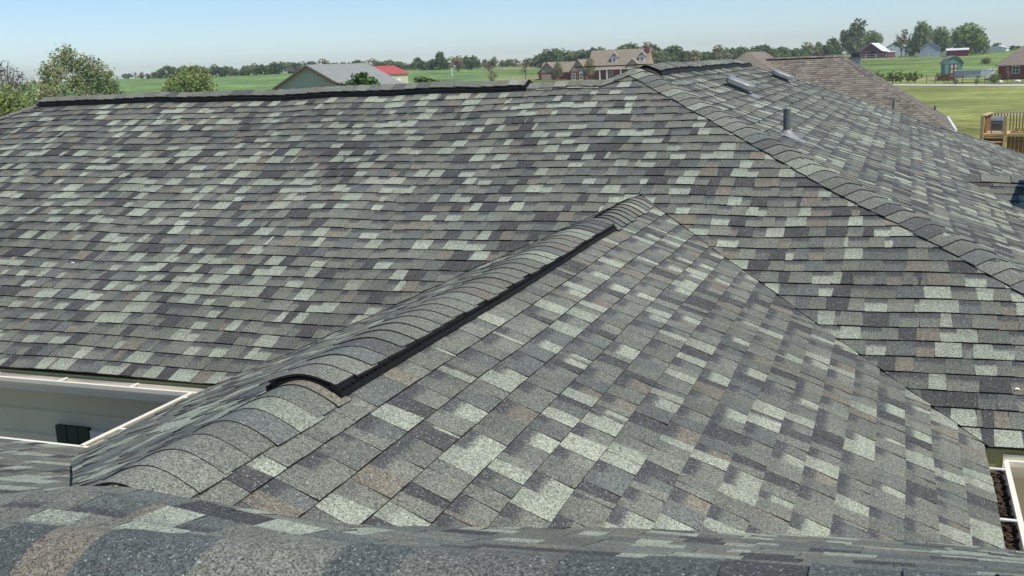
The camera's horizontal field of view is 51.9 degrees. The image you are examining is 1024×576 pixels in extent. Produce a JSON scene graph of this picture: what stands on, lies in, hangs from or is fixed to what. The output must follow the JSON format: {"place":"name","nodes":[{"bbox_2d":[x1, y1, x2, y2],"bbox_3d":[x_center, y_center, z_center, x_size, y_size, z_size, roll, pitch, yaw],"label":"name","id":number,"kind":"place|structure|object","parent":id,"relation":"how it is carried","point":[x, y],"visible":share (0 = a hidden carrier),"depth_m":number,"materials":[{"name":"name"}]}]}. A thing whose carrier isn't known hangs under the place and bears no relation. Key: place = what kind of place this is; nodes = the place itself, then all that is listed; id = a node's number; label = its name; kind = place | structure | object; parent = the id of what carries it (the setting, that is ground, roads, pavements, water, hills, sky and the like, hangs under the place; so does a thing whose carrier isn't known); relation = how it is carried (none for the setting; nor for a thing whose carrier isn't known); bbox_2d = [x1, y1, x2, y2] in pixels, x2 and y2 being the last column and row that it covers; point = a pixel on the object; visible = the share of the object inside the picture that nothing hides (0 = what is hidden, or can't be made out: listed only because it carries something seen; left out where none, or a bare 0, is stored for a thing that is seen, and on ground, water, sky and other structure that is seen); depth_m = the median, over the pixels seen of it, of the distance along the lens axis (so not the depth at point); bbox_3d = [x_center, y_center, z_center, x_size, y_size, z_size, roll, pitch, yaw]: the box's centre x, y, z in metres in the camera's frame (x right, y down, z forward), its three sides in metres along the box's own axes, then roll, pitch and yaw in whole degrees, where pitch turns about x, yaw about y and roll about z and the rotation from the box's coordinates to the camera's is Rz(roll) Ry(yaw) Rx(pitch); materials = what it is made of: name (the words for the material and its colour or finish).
{"place":"outdoors","nodes":[
{"label":"outdoors","id":0,"kind":"place"},
{"bbox_2d":[0,46,1023,430],"bbox_3d":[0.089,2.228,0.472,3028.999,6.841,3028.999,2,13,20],"label":"ground","id":1,"kind":"structure","parent":0,"point":[962,108],"depth_m":241.91,"materials":[{"name":"green plant"}]},
{"bbox_2d":[0,60,21,93],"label":"tree","id":2,"kind":"object","parent":1,"relation":"on","point":[3,79],"visible":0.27,"depth_m":98.78,"materials":[{"name":"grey plant"}]},
{"bbox_2d":[0,89,27,115],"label":"tree","id":3,"kind":"object","parent":1,"relation":"on","point":[2,98],"visible":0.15,"depth_m":71.39,"materials":[{"name":"green plant"}]},
{"bbox_2d":[1,84,37,114],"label":"tree","id":4,"kind":"object","parent":1,"relation":"on","point":[22,101],"visible":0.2,"depth_m":72.15,"materials":[{"name":"green plant"}]},
{"bbox_2d":[0,66,43,100],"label":"tree","id":5,"kind":"object","parent":1,"relation":"on","point":[12,79],"visible":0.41,"depth_m":88.74,"materials":[{"name":"plant"}]},
{"bbox_2d":[8,77,65,105],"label":"tree","id":6,"kind":"object","parent":1,"relation":"on","point":[30,92],"visible":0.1,"depth_m":86.08,"materials":[{"name":"green plant"}]},
{"bbox_2d":[31,83,82,104],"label":"tree","id":7,"kind":"object","parent":1,"relation":"on","point":[44,93],"visible":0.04,"depth_m":82.75,"materials":[{"name":"green plant"}]},
{"bbox_2d":[33,42,129,96],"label":"tree","id":8,"kind":"object","parent":1,"relation":"on","point":[77,79],"visible":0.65,"depth_m":94.55,"materials":[{"name":"green plant"}]},
{"bbox_2d":[160,65,174,77],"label":"tree","id":9,"kind":"object","parent":1,"relation":"on","point":[167,68],"visible":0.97,"depth_m":384.90,"materials":[{"name":"green plant"}]},
{"bbox_2d":[160,63,217,91],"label":"tree","id":10,"kind":"object","parent":1,"relation":"on","point":[183,81],"visible":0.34,"depth_m":111.23,"materials":[{"name":"green plant"}]},
{"bbox_2d":[209,65,230,76],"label":"tree","id":11,"kind":"object","parent":1,"relation":"on","point":[222,71],"visible":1,"depth_m":371.04,"materials":[{"name":"green plant"}]},
{"bbox_2d":[229,68,238,75],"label":"tree","id":12,"kind":"object","parent":1,"relation":"on","point":[233,72],"visible":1,"depth_m":385.60,"materials":[{"name":"green plant"}]},
{"bbox_2d":[239,65,255,75],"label":"tree","id":13,"kind":"object","parent":1,"relation":"on","point":[246,69],"visible":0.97,"depth_m":381.89,"materials":[{"name":"green plant"}]},
{"bbox_2d":[253,64,267,74],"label":"tree","id":14,"kind":"object","parent":1,"relation":"on","point":[260,69],"visible":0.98,"depth_m":376.14,"materials":[{"name":"green plant"}]},
{"bbox_2d":[266,61,286,73],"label":"tree","id":15,"kind":"object","parent":1,"relation":"on","point":[280,66],"visible":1,"depth_m":363.22,"materials":[{"name":"green plant"}]},
{"bbox_2d":[286,62,297,73],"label":"tree","id":16,"kind":"object","parent":1,"relation":"on","point":[294,70],"visible":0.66,"depth_m":391.75,"materials":[{"name":"green plant"}]},
{"bbox_2d":[290,62,301,72],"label":"tree","id":17,"kind":"object","parent":1,"relation":"on","point":[295,64],"visible":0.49,"depth_m":391.71,"materials":[{"name":"green plant"}]},
{"bbox_2d":[317,58,329,63],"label":"tree","id":18,"kind":"object","parent":1,"relation":"on","point":[323,62],"visible":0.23,"depth_m":385.76,"materials":[{"name":"green plant"}]},
{"bbox_2d":[271,63,406,89],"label":"gabled barn","id":19,"kind":"structure","parent":1,"relation":"on","point":[315,75],"depth_m":116.61,"materials":[{"name":"grey metal"}]},
{"bbox_2d":[337,78,355,85],"bbox_3d":[-6.775,-6.478,45.263,4.305,4.978,3.289,-1,12,5],"label":"young pine","id":20,"kind":"object","parent":1,"relation":"on","point":[346,83],"visible":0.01,"depth_m":44.53,"materials":[{"name":"green plant"}]},
{"bbox_2d":[348,71,371,84],"bbox_3d":[-5.891,-6.211,43.205,3.497,5.294,4.579,-1,12,7],"label":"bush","id":21,"kind":"object","parent":1,"relation":"on","point":[361,77],"visible":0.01,"depth_m":42.60,"materials":[{"name":"green plant"}]},
{"bbox_2d":[362,76,380,84],"bbox_3d":[-5.974,-6.724,46.113,3.348,5.067,4.382,6,15,35],"label":"young pine","id":22,"kind":"object","parent":1,"relation":"on","point":[373,81],"visible":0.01,"depth_m":45.71,"materials":[{"name":"green plant"}]},
{"bbox_2d":[377,61,392,65],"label":"tree","id":23,"kind":"object","parent":1,"relation":"on","point":[381,63],"visible":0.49,"depth_m":366.31,"materials":[{"name":"green plant"}]},
{"bbox_2d":[373,65,409,82],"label":"metal building","id":24,"kind":"structure","parent":1,"relation":"on","point":[397,73],"depth_m":163.69,"materials":[{"name":"beige paint"}]},
{"bbox_2d":[384,59,402,68],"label":"tree","id":25,"kind":"object","parent":1,"relation":"on","point":[396,64],"visible":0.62,"depth_m":370.59,"materials":[{"name":"green plant"}]},
{"bbox_2d":[402,62,419,69],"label":"tree","id":26,"kind":"object","parent":1,"relation":"on","point":[411,65],"visible":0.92,"depth_m":370.71,"materials":[{"name":"green plant"}]},
{"bbox_2d":[414,61,429,69],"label":"tree","id":27,"kind":"object","parent":1,"relation":"on","point":[421,63],"visible":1,"depth_m":359.09,"materials":[{"name":"green plant"}]},
{"bbox_2d":[413,76,432,82],"bbox_3d":[-4.836,-9.408,58.945,4.564,4.836,5.975,19,24,59],"label":"young pine","id":28,"kind":"object","parent":1,"relation":"on","point":[422,79],"visible":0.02,"depth_m":58.56,"materials":[{"name":"green plant"}]},
{"bbox_2d":[432,57,449,69],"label":"tree","id":29,"kind":"object","parent":1,"relation":"on","point":[440,66],"visible":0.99,"depth_m":360.18,"materials":[{"name":"green plant"}]},
{"bbox_2d":[434,51,449,69],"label":"tree","id":30,"kind":"object","parent":1,"relation":"on","point":[439,54],"visible":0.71,"depth_m":362.04,"materials":[{"name":"green plant"}]},
{"bbox_2d":[447,57,457,68],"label":"tree","id":31,"kind":"object","parent":1,"relation":"on","point":[452,60],"visible":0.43,"depth_m":386.01,"materials":[{"name":"green plant"}]},
{"bbox_2d":[452,58,464,70],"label":"tree","id":32,"kind":"object","parent":1,"relation":"on","point":[460,65],"visible":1,"depth_m":332.06,"materials":[{"name":"green plant"}]},
{"bbox_2d":[462,55,480,69],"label":"tree","id":33,"kind":"object","parent":1,"relation":"on","point":[471,62],"visible":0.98,"depth_m":351.08,"materials":[{"name":"green plant"}]},
{"bbox_2d":[484,59,495,67],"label":"tree","id":34,"kind":"object","parent":1,"relation":"on","point":[491,62],"visible":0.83,"depth_m":379.44,"materials":[{"name":"green plant"}]},
{"bbox_2d":[485,67,496,80],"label":"tree","id":35,"kind":"object","parent":1,"relation":"on","point":[492,77],"visible":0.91,"depth_m":171.49,"materials":[{"name":"green plant"}]},
{"bbox_2d":[503,59,515,66],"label":"tree","id":36,"kind":"object","parent":1,"relation":"on","point":[507,61],"visible":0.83,"depth_m":400.83,"materials":[{"name":"green plant"}]},
{"bbox_2d":[0,59,1023,575],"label":"shingled house","id":37,"kind":"structure","parent":1,"relation":"on","point":[524,327],"depth_m":6.30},
{"bbox_2d":[89,429,107,439],"bbox_3d":[-2.732,1.692,8.010,1.000,1.200,0.038,2,13,20],"label":"window","id":38,"kind":"structure","parent":37,"relation":"in","point":[94,433],"depth_m":8.03,"materials":[{"name":"grey glass"}]},
{"bbox_2d":[990,470,1020,550],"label":"leaf litter","id":39,"kind":"object","parent":37,"relation":"on","point":[1010,532],"visible":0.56,"depth_m":4.85,"materials":[{"name":"brown plant"}]},
{"bbox_2d":[509,58,518,66],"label":"tree","id":40,"kind":"object","parent":1,"relation":"on","point":[513,63],"visible":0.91,"depth_m":398.31,"materials":[{"name":"green plant"}]},
{"bbox_2d":[520,58,528,78],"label":"tree","id":41,"kind":"object","parent":1,"relation":"on","point":[525,66],"visible":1,"depth_m":229.82,"materials":[{"name":"green plant"}]},
{"bbox_2d":[523,52,545,67],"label":"tree","id":42,"kind":"object","parent":1,"relation":"on","point":[532,62],"visible":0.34,"depth_m":364.06,"materials":[{"name":"green plant"}]},
{"bbox_2d":[537,48,555,62],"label":"tree","id":43,"kind":"object","parent":1,"relation":"on","point":[543,52],"visible":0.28,"depth_m":356.85,"materials":[{"name":"green plant"}]},
{"bbox_2d":[536,50,562,67],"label":"tree","id":44,"kind":"object","parent":1,"relation":"on","point":[552,56],"visible":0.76,"depth_m":351.88,"materials":[{"name":"green plant"}]},
{"bbox_2d":[551,61,563,80],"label":"tree","id":45,"kind":"object","parent":1,"relation":"on","point":[558,68],"visible":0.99,"depth_m":232.53,"materials":[{"name":"green plant"}]},
{"bbox_2d":[551,48,568,61],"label":"tree","id":46,"kind":"object","parent":1,"relation":"on","point":[563,53],"visible":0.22,"depth_m":362.98,"materials":[{"name":"green plant"}]},
{"bbox_2d":[562,50,582,61],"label":"tree","id":47,"kind":"object","parent":1,"relation":"on","point":[566,58],"visible":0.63,"depth_m":355.72,"materials":[{"name":"green plant"}]},
{"bbox_2d":[568,49,589,60],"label":"tree","id":48,"kind":"object","parent":1,"relation":"on","point":[583,52],"visible":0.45,"depth_m":356.01,"materials":[{"name":"green plant"}]},
{"bbox_2d":[583,58,595,79],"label":"tree","id":49,"kind":"object","parent":1,"relation":"on","point":[590,70],"visible":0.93,"depth_m":230.01,"materials":[{"name":"green plant"}]},
{"bbox_2d":[537,45,655,79],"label":"dormered house","id":50,"kind":"structure","parent":1,"relation":"on","point":[645,55],"depth_m":245.12,"materials":[{"name":"beige"}]},
{"bbox_2d":[542,74,550,79],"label":"garage door","id":51,"kind":"structure","parent":50,"relation":"in","point":[547,76],"depth_m":246.72,"materials":[{"name":"beige"}]},
{"bbox_2d":[588,46,604,52],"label":"tree","id":52,"kind":"object","parent":1,"relation":"on","point":[593,48],"visible":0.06,"depth_m":371.39,"materials":[{"name":"green plant"}]},
{"bbox_2d":[622,43,640,48],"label":"tree","id":53,"kind":"object","parent":1,"relation":"on","point":[632,46],"visible":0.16,"depth_m":365.69,"materials":[{"name":"green plant"}]},
{"bbox_2d":[642,43,661,52],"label":"tree","id":54,"kind":"object","parent":1,"relation":"on","point":[654,46],"visible":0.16,"depth_m":373.31,"materials":[{"name":"green plant"}]},
{"bbox_2d":[652,49,670,62],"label":"tree","id":55,"kind":"object","parent":1,"relation":"on","point":[656,54],"visible":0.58,"depth_m":349.30,"materials":[{"name":"green plant"}]},
{"bbox_2d":[658,50,680,61],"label":"tree","id":56,"kind":"object","parent":1,"relation":"on","point":[669,54],"visible":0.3,"depth_m":359.88,"materials":[{"name":"green plant"}]},
{"bbox_2d":[663,45,685,61],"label":"tree","id":57,"kind":"object","parent":1,"relation":"on","point":[673,49],"visible":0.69,"depth_m":361.89,"materials":[{"name":"green plant"}]},
{"bbox_2d":[674,50,693,61],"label":"tree","id":58,"kind":"object","parent":1,"relation":"on","point":[684,53],"visible":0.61,"depth_m":361.52,"materials":[{"name":"green plant"}]},
{"bbox_2d":[683,50,701,61],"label":"tree","id":59,"kind":"object","parent":1,"relation":"on","point":[697,55],"visible":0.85,"depth_m":359.10,"materials":[{"name":"green plant"}]},
{"bbox_2d":[700,51,713,60],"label":"tree","id":60,"kind":"object","parent":1,"relation":"on","point":[705,57],"visible":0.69,"depth_m":376.04,"materials":[{"name":"green plant"}]},
{"bbox_2d":[709,45,732,59],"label":"tree","id":61,"kind":"object","parent":1,"relation":"on","point":[717,53],"visible":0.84,"depth_m":362.24,"materials":[{"name":"green plant"}]},
{"bbox_2d":[725,49,738,59],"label":"tree","id":62,"kind":"object","parent":1,"relation":"on","point":[734,56],"visible":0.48,"depth_m":367.98,"materials":[{"name":"green plant"}]},
{"bbox_2d":[727,47,746,59],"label":"tree","id":63,"kind":"object","parent":1,"relation":"on","point":[738,51],"visible":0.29,"depth_m":385.54,"materials":[{"name":"green plant"}]},
{"bbox_2d":[739,45,763,55],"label":"tree","id":64,"kind":"object","parent":1,"relation":"on","point":[756,48],"visible":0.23,"depth_m":370.62,"materials":[{"name":"green plant"}]},
{"bbox_2d":[757,43,770,53],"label":"tree","id":65,"kind":"object","parent":1,"relation":"on","point":[765,48],"visible":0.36,"depth_m":374.26,"materials":[{"name":"green plant"}]},
{"bbox_2d":[575,52,956,169],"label":"neighbour house","id":66,"kind":"structure","parent":1,"relation":"on","point":[851,76],"depth_m":44.17,"materials":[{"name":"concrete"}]},
{"bbox_2d":[769,50,790,57],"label":"tree","id":67,"kind":"object","parent":1,"relation":"on","point":[775,53],"visible":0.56,"depth_m":368.04,"materials":[{"name":"green plant"}]},
{"bbox_2d":[775,45,790,56],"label":"tree","id":68,"kind":"object","parent":1,"relation":"on","point":[781,49],"visible":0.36,"depth_m":377.00,"materials":[{"name":"green plant"}]},
{"bbox_2d":[790,48,810,56],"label":"tree","id":69,"kind":"object","parent":1,"relation":"on","point":[796,52],"visible":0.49,"depth_m":373.00,"materials":[{"name":"green plant"}]},
{"bbox_2d":[801,42,816,48],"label":"tree","id":70,"kind":"object","parent":1,"relation":"on","point":[809,46],"visible":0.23,"depth_m":399.52,"materials":[{"name":"green plant"}]},
{"bbox_2d":[802,46,819,55],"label":"tree","id":71,"kind":"object","parent":1,"relation":"on","point":[810,51],"visible":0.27,"depth_m":385.55,"materials":[{"name":"green plant"}]},
{"bbox_2d":[812,47,828,55],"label":"tree","id":72,"kind":"object","parent":1,"relation":"on","point":[817,51],"visible":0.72,"depth_m":375.34,"materials":[{"name":"green plant"}]},
{"bbox_2d":[819,44,836,55],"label":"tree","id":73,"kind":"object","parent":1,"relation":"on","point":[827,48],"visible":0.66,"depth_m":375.08,"materials":[{"name":"green plant"}]},
{"bbox_2d":[825,37,841,54],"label":"tree","id":74,"kind":"object","parent":1,"relation":"on","point":[834,41],"visible":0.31,"depth_m":406.21,"materials":[{"name":"green plant"}]},
{"bbox_2d":[828,43,845,54],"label":"tree","id":75,"kind":"object","parent":1,"relation":"on","point":[837,47],"visible":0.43,"depth_m":395.46,"materials":[{"name":"green plant"}]},
{"bbox_2d":[839,18,867,53],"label":"tree","id":76,"kind":"object","parent":1,"relation":"on","point":[853,41],"visible":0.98,"depth_m":406.30,"materials":[{"name":"green plant"}]},
{"bbox_2d":[860,29,883,50],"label":"tree","id":77,"kind":"object","parent":1,"relation":"on","point":[874,37],"visible":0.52,"depth_m":418.62,"materials":[{"name":"green plant"}]},
{"bbox_2d":[860,43,895,57],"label":"red barn","id":78,"kind":"structure","parent":1,"relation":"on","point":[877,50],"depth_m":397.92,"materials":[{"name":"red wood"}]},
{"bbox_2d":[860,53,907,58],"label":"rail fence","id":79,"kind":"object","parent":1,"relation":"on","point":[886,54],"visible":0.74,"depth_m":385.59,"materials":[{"name":"white paint"}]},
{"bbox_2d":[887,70,900,83],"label":"tree","id":80,"kind":"object","parent":1,"relation":"on","point":[892,77],"visible":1,"depth_m":177.04,"materials":[{"name":"green plant"}]},
{"bbox_2d":[886,41,906,55],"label":"white barn","id":81,"kind":"structure","parent":1,"relation":"on","point":[890,47],"depth_m":413.40,"materials":[{"name":"metal"}]},
{"bbox_2d":[894,70,906,82],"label":"tree","id":82,"kind":"object","parent":1,"relation":"on","point":[899,76],"visible":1,"depth_m":177.01,"materials":[{"name":"green plant"}]},
{"bbox_2d":[893,29,908,56],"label":"tree","id":83,"kind":"object","parent":1,"relation":"on","point":[902,40],"visible":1,"depth_m":384.35,"materials":[{"name":"green plant"}]},
{"bbox_2d":[908,71,922,82],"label":"tree","id":84,"kind":"object","parent":1,"relation":"on","point":[914,78],"visible":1,"depth_m":176.19,"materials":[{"name":"green plant"}]},
{"bbox_2d":[905,20,934,54],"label":"tree","id":85,"kind":"object","parent":1,"relation":"on","point":[922,33],"visible":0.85,"depth_m":391.91,"materials":[{"name":"green plant"}]},
{"bbox_2d":[919,42,940,55],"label":"grey shed","id":86,"kind":"structure","parent":1,"relation":"on","point":[930,47],"depth_m":386.38,"materials":[{"name":"blue metal"}]},
{"bbox_2d":[918,52,945,57],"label":"rail fence","id":87,"kind":"object","parent":1,"relation":"on","point":[933,53],"visible":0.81,"depth_m":366.18,"materials":[{"name":"white paint"}]},
{"bbox_2d":[928,26,954,51],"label":"tree","id":88,"kind":"object","parent":1,"relation":"on","point":[941,34],"visible":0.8,"depth_m":405.40,"materials":[{"name":"green plant"}]},
{"bbox_2d":[936,74,954,81],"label":"ramp railing","id":89,"kind":"object","parent":1,"relation":"on","point":[939,76],"visible":0.67,"depth_m":179.90,"materials":[{"name":"brown wood"}]},
{"bbox_2d":[940,56,963,74],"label":"garden shed","id":90,"kind":"structure","parent":1,"relation":"on","point":[950,64],"depth_m":181.02,"materials":[{"name":"teal wood"}]},
{"bbox_2d":[927,76,984,83],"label":"wire fence","id":91,"kind":"object","parent":1,"relation":"on","point":[935,79],"visible":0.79,"depth_m":169.01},
{"bbox_2d":[946,48,968,56],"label":"red shed","id":92,"kind":"structure","parent":1,"relation":"on","point":[957,52],"depth_m":360.97,"materials":[{"name":"white metal"}]},
{"bbox_2d":[948,22,986,54],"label":"tree","id":93,"kind":"object","parent":1,"relation":"on","point":[968,37],"visible":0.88,"depth_m":367.18,"materials":[{"name":"green plant"}]},
{"bbox_2d":[954,69,995,77],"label":"swimming pool","id":94,"kind":"structure","parent":1,"relation":"on","point":[974,73],"depth_m":166.94,"materials":[{"name":"white paint"}]},
{"bbox_2d":[973,30,990,54],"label":"tree","id":95,"kind":"object","parent":1,"relation":"on","point":[986,46],"visible":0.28,"depth_m":374.22,"materials":[{"name":"green plant"}]},
{"bbox_2d":[980,57,991,63],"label":"tree","id":96,"kind":"object","parent":1,"relation":"on","point":[986,60],"visible":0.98,"depth_m":268.02,"materials":[{"name":"green plant"}]},
{"bbox_2d":[988,73,1001,82],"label":"tree","id":97,"kind":"object","parent":1,"relation":"on","point":[994,77],"visible":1,"depth_m":160.84,"materials":[{"name":"green plant"}]},
{"bbox_2d":[988,45,1009,51],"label":"white shed","id":98,"kind":"structure","parent":1,"relation":"on","point":[998,48],"depth_m":426.98,"materials":[{"name":"metal"}]},
{"bbox_2d":[980,112,1023,153],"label":"wooden deck","id":99,"kind":"structure","parent":1,"relation":"on","point":[1016,141],"depth_m":51.62,"materials":[{"name":"brown wood"}]},
{"bbox_2d":[990,116,1003,132],"bbox_3d":[24.010,-8.084,52.029,0.590,0.820,0.455,5,14,32],"label":"grill","id":100,"kind":"object","parent":99,"relation":"on","point":[996,123],"visible":0.97,"depth_m":51.87,"materials":[{"name":"metal"}]},
{"bbox_2d":[1010,128,1023,133],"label":"flower box","id":101,"kind":"object","parent":99,"relation":"on","point":[1016,131],"visible":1,"depth_m":51.18,"materials":[{"name":"wood"}]},
{"bbox_2d":[995,47,1023,79],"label":"brick house","id":102,"kind":"structure","parent":1,"relation":"on","point":[1014,62],"depth_m":174.22,"materials":[{"name":"brown"}]},
{"bbox_2d":[1012,66,1019,73],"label":"window","id":103,"kind":"structure","parent":102,"relation":"in","point":[1015,69],"depth_m":173.76,"materials":[{"name":"white glass"}]},
{"bbox_2d":[0,0,1023,83],"label":"sky","id":104,"kind":"structure","parent":0,"point":[130,36],"materials":[{"name":"blue"}]},
{"bbox_2d":[893,84,1023,85],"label":"road","id":105,"kind":"structure","parent":0,"point":[958,84],"depth_m":158.34,"materials":[{"name":"grey asphalt"}]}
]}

